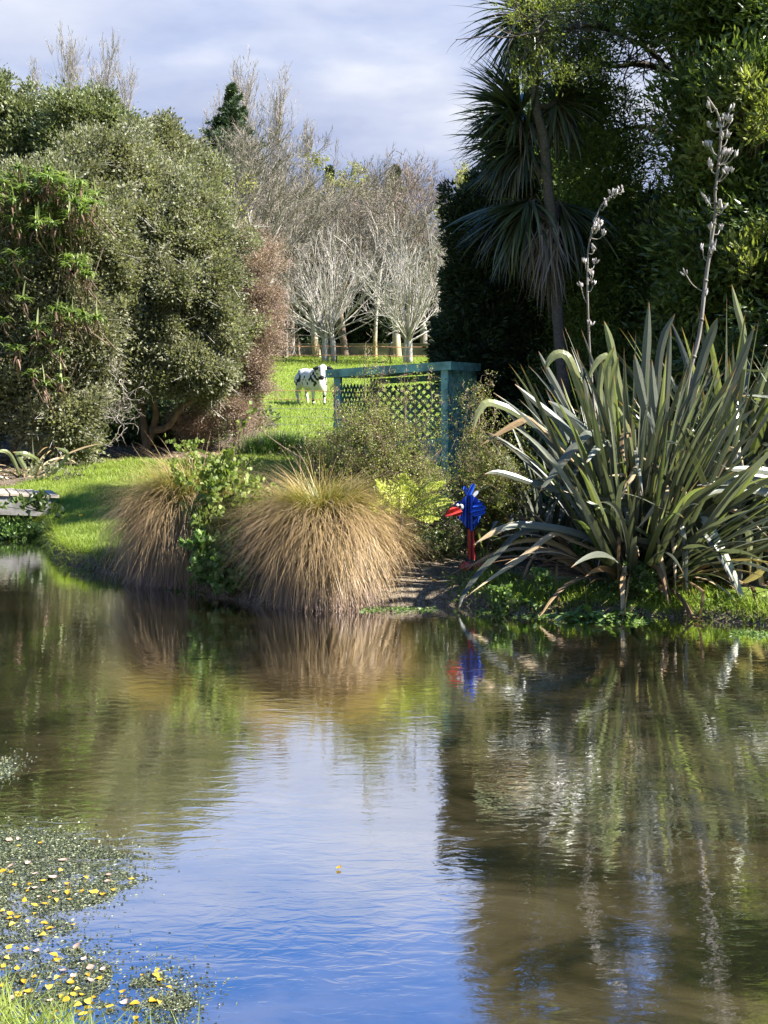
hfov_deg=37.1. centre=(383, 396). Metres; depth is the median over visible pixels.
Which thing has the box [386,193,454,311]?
bare tree
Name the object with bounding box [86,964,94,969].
fallen leaf
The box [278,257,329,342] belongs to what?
fir tree
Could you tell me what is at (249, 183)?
spring tree
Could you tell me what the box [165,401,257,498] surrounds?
alder sapling
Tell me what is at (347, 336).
shaded conifer
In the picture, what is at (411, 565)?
leaf litter
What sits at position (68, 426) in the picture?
olearia tree
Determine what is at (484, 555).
grass tuft
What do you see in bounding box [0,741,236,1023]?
pond weed
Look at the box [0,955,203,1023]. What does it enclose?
bank grass
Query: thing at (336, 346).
field fence
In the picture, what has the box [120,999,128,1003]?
fallen leaf
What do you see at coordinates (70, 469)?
seedling
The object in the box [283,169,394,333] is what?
bare tree
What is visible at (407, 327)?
pale bare tree
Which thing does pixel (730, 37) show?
laurel tree
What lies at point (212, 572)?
alder sapling
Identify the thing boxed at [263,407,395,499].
wiry shrub
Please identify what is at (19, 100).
evergreen shrub
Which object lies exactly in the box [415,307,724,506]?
understorey shrub
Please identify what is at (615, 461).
flax plant
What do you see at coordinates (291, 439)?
grass clump
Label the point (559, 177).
understorey shrub
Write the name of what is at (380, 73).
sky
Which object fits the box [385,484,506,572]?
wiry shrub
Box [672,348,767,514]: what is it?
flax plant
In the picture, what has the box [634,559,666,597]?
weed
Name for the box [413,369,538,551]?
wiry shrub
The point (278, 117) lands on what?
poplar tree
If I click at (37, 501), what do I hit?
leafy weed
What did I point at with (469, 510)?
bird sculpture
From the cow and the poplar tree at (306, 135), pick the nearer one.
the cow
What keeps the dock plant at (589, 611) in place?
on the water
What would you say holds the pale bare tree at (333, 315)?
on the ground at (418, 590)
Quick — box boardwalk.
[0,488,58,515]
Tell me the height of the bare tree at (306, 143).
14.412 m
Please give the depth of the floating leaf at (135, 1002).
3.57 m
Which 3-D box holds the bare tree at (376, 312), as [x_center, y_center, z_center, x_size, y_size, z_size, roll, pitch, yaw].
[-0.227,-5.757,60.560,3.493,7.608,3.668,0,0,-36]
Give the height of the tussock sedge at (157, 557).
1.658 m
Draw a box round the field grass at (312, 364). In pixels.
[244,354,440,443]
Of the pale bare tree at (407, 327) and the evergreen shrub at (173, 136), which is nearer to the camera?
the evergreen shrub at (173, 136)
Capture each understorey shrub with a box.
[1,380,281,448]
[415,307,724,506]
[439,76,724,322]
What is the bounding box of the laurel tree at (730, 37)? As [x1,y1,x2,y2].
[596,0,767,434]
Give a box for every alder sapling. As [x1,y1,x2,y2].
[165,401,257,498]
[171,449,293,562]
[178,518,270,596]
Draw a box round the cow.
[294,364,332,404]
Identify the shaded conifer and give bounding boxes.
[328,252,356,342]
[344,233,376,342]
[344,261,390,342]
[373,246,419,342]
[403,279,439,342]
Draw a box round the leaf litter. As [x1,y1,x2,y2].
[0,445,767,589]
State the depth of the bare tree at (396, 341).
61.85 m
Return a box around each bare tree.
[210,102,345,358]
[223,148,373,355]
[227,119,351,340]
[253,206,428,361]
[266,138,412,287]
[269,255,313,358]
[273,235,364,356]
[277,176,383,356]
[277,268,308,354]
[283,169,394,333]
[305,169,446,281]
[311,158,464,357]
[326,149,469,342]
[335,215,423,357]
[339,212,447,362]
[341,142,422,278]
[344,151,447,282]
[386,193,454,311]
[386,249,447,354]
[399,171,450,269]
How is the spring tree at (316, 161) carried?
on the ground at (418, 590)
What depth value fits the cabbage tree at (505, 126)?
15.11 m
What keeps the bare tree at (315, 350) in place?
on the ground at (418, 590)
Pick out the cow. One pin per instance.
(314, 379)
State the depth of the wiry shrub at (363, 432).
11.63 m
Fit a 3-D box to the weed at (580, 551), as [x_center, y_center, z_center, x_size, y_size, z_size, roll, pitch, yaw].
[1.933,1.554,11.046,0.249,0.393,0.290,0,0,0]
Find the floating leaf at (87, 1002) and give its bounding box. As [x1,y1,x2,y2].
[84,998,92,1003]
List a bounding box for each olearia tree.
[0,266,153,466]
[31,103,279,452]
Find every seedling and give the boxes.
[18,455,63,481]
[56,458,95,478]
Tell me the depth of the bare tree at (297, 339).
61.78 m
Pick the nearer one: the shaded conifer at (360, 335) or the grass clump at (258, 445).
the grass clump at (258, 445)
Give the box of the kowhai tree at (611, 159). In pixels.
[446,0,694,442]
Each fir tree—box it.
[199,82,296,270]
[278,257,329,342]
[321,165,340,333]
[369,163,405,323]
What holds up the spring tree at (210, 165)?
on the ground at (418, 590)
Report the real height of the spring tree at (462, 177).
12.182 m
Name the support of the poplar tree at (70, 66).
on the ground at (418, 590)
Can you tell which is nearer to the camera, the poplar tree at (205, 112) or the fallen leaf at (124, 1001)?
the fallen leaf at (124, 1001)
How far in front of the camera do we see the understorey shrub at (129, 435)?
25.34 m
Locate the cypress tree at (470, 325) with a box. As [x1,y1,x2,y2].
[421,156,594,445]
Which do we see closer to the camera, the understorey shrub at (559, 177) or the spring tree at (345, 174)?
the understorey shrub at (559, 177)
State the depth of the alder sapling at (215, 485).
11.01 m
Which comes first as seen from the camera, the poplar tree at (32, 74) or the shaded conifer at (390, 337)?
the shaded conifer at (390, 337)
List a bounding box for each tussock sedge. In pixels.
[71,421,282,593]
[194,447,446,612]
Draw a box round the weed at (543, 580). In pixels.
[529,566,554,600]
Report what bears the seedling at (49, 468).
on the ground at (418, 590)
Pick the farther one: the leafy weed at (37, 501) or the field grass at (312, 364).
the field grass at (312, 364)
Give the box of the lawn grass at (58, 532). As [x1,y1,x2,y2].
[0,434,409,594]
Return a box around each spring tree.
[196,124,253,230]
[210,149,261,254]
[292,148,342,260]
[332,162,379,274]
[346,161,404,275]
[425,160,468,255]
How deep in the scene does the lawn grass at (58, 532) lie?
17.34 m
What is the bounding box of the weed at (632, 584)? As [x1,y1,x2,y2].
[614,558,640,592]
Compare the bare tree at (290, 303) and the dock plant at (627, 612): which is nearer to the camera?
the dock plant at (627, 612)
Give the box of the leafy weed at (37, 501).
[0,485,70,517]
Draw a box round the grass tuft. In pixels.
[475,542,496,566]
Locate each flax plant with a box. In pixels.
[0,431,97,478]
[438,429,580,563]
[451,97,767,620]
[536,305,767,573]
[565,401,767,618]
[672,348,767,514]
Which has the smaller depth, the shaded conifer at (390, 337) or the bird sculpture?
the bird sculpture
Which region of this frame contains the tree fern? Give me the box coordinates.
[368,473,464,572]
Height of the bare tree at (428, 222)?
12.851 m
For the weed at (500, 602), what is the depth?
9.81 m
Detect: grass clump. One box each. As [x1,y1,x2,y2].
[223,428,303,455]
[250,429,314,452]
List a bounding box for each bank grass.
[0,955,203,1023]
[445,557,767,624]
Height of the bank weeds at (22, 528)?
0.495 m
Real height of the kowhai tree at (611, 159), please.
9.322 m
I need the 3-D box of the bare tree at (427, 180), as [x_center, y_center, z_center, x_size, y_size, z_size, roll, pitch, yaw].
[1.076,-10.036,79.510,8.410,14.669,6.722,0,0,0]
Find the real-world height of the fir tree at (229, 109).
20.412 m
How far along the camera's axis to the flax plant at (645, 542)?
10.22 m
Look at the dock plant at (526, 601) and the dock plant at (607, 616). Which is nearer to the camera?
the dock plant at (607, 616)
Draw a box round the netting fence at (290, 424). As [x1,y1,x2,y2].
[243,390,435,433]
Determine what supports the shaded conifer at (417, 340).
on the ground at (418, 590)
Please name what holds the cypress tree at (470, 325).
on the ground at (418, 590)
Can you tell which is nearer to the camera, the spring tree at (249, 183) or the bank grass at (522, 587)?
the bank grass at (522, 587)
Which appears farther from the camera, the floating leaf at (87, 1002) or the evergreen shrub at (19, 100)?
the evergreen shrub at (19, 100)
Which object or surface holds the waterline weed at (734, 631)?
on the water
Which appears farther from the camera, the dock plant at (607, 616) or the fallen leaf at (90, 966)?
the dock plant at (607, 616)
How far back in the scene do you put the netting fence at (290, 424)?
27.00 m
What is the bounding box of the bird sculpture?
[445,483,485,570]
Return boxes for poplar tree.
[26,55,46,97]
[41,18,86,91]
[85,30,124,90]
[112,59,138,112]
[197,101,216,152]
[199,83,227,189]
[228,45,270,192]
[255,60,306,267]
[290,117,317,269]
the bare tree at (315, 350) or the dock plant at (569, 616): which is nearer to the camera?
the dock plant at (569, 616)
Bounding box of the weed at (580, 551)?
[572,539,593,567]
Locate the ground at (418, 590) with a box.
[0,358,767,1023]
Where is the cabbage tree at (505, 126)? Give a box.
[439,0,632,498]
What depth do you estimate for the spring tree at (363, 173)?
89.27 m
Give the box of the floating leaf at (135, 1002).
[130,1000,140,1003]
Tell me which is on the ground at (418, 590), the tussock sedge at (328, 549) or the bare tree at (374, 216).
the bare tree at (374, 216)
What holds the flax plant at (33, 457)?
on the ground at (418, 590)
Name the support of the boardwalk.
on the ground at (418, 590)
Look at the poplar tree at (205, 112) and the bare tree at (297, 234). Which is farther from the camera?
the poplar tree at (205, 112)
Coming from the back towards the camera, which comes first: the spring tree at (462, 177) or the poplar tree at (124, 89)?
the poplar tree at (124, 89)
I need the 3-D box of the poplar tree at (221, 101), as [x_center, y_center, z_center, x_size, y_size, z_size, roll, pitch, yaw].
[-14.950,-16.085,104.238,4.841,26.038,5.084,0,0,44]
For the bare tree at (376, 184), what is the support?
on the ground at (418, 590)
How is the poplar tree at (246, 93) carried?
on the ground at (418, 590)
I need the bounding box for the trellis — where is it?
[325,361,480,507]
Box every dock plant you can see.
[515,595,544,609]
[546,605,588,621]
[565,603,618,622]
[593,611,622,622]
[597,605,636,617]
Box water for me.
[0,536,767,1023]
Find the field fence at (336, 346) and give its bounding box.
[283,343,427,364]
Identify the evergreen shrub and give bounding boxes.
[0,63,79,266]
[8,75,149,266]
[107,106,248,398]
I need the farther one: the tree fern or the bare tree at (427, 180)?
the bare tree at (427, 180)
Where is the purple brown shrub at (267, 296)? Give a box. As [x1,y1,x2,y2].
[159,217,308,451]
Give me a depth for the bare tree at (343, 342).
65.97 m
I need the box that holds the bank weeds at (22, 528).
[0,513,60,540]
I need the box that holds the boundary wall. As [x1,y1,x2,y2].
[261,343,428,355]
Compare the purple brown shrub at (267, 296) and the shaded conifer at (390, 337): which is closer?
the purple brown shrub at (267, 296)
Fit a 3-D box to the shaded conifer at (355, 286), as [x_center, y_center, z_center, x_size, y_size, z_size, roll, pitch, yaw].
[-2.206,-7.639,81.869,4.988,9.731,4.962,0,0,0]
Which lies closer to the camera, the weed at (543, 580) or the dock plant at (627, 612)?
the dock plant at (627, 612)
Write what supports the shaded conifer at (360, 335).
on the ground at (418, 590)
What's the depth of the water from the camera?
5.36 m
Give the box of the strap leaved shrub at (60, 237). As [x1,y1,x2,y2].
[0,147,137,451]
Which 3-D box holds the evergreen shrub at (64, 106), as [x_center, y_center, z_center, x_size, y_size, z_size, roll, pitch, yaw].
[-6.620,-3.110,26.431,4.000,8.371,3.485,0,0,-26]
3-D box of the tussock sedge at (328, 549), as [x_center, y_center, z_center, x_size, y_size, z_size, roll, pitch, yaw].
[-0.616,1.175,10.680,2.413,1.489,2.365,0,0,-20]
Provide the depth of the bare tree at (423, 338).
68.98 m
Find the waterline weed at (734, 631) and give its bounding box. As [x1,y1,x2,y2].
[143,583,767,638]
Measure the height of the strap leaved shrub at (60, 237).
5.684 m
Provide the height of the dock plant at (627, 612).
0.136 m
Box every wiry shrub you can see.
[239,328,488,555]
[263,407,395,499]
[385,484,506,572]
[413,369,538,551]
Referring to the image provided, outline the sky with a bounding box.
[0,0,677,342]
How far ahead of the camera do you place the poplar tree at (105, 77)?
96.95 m
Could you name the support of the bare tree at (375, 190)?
on the ground at (418, 590)
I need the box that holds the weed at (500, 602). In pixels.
[487,582,516,617]

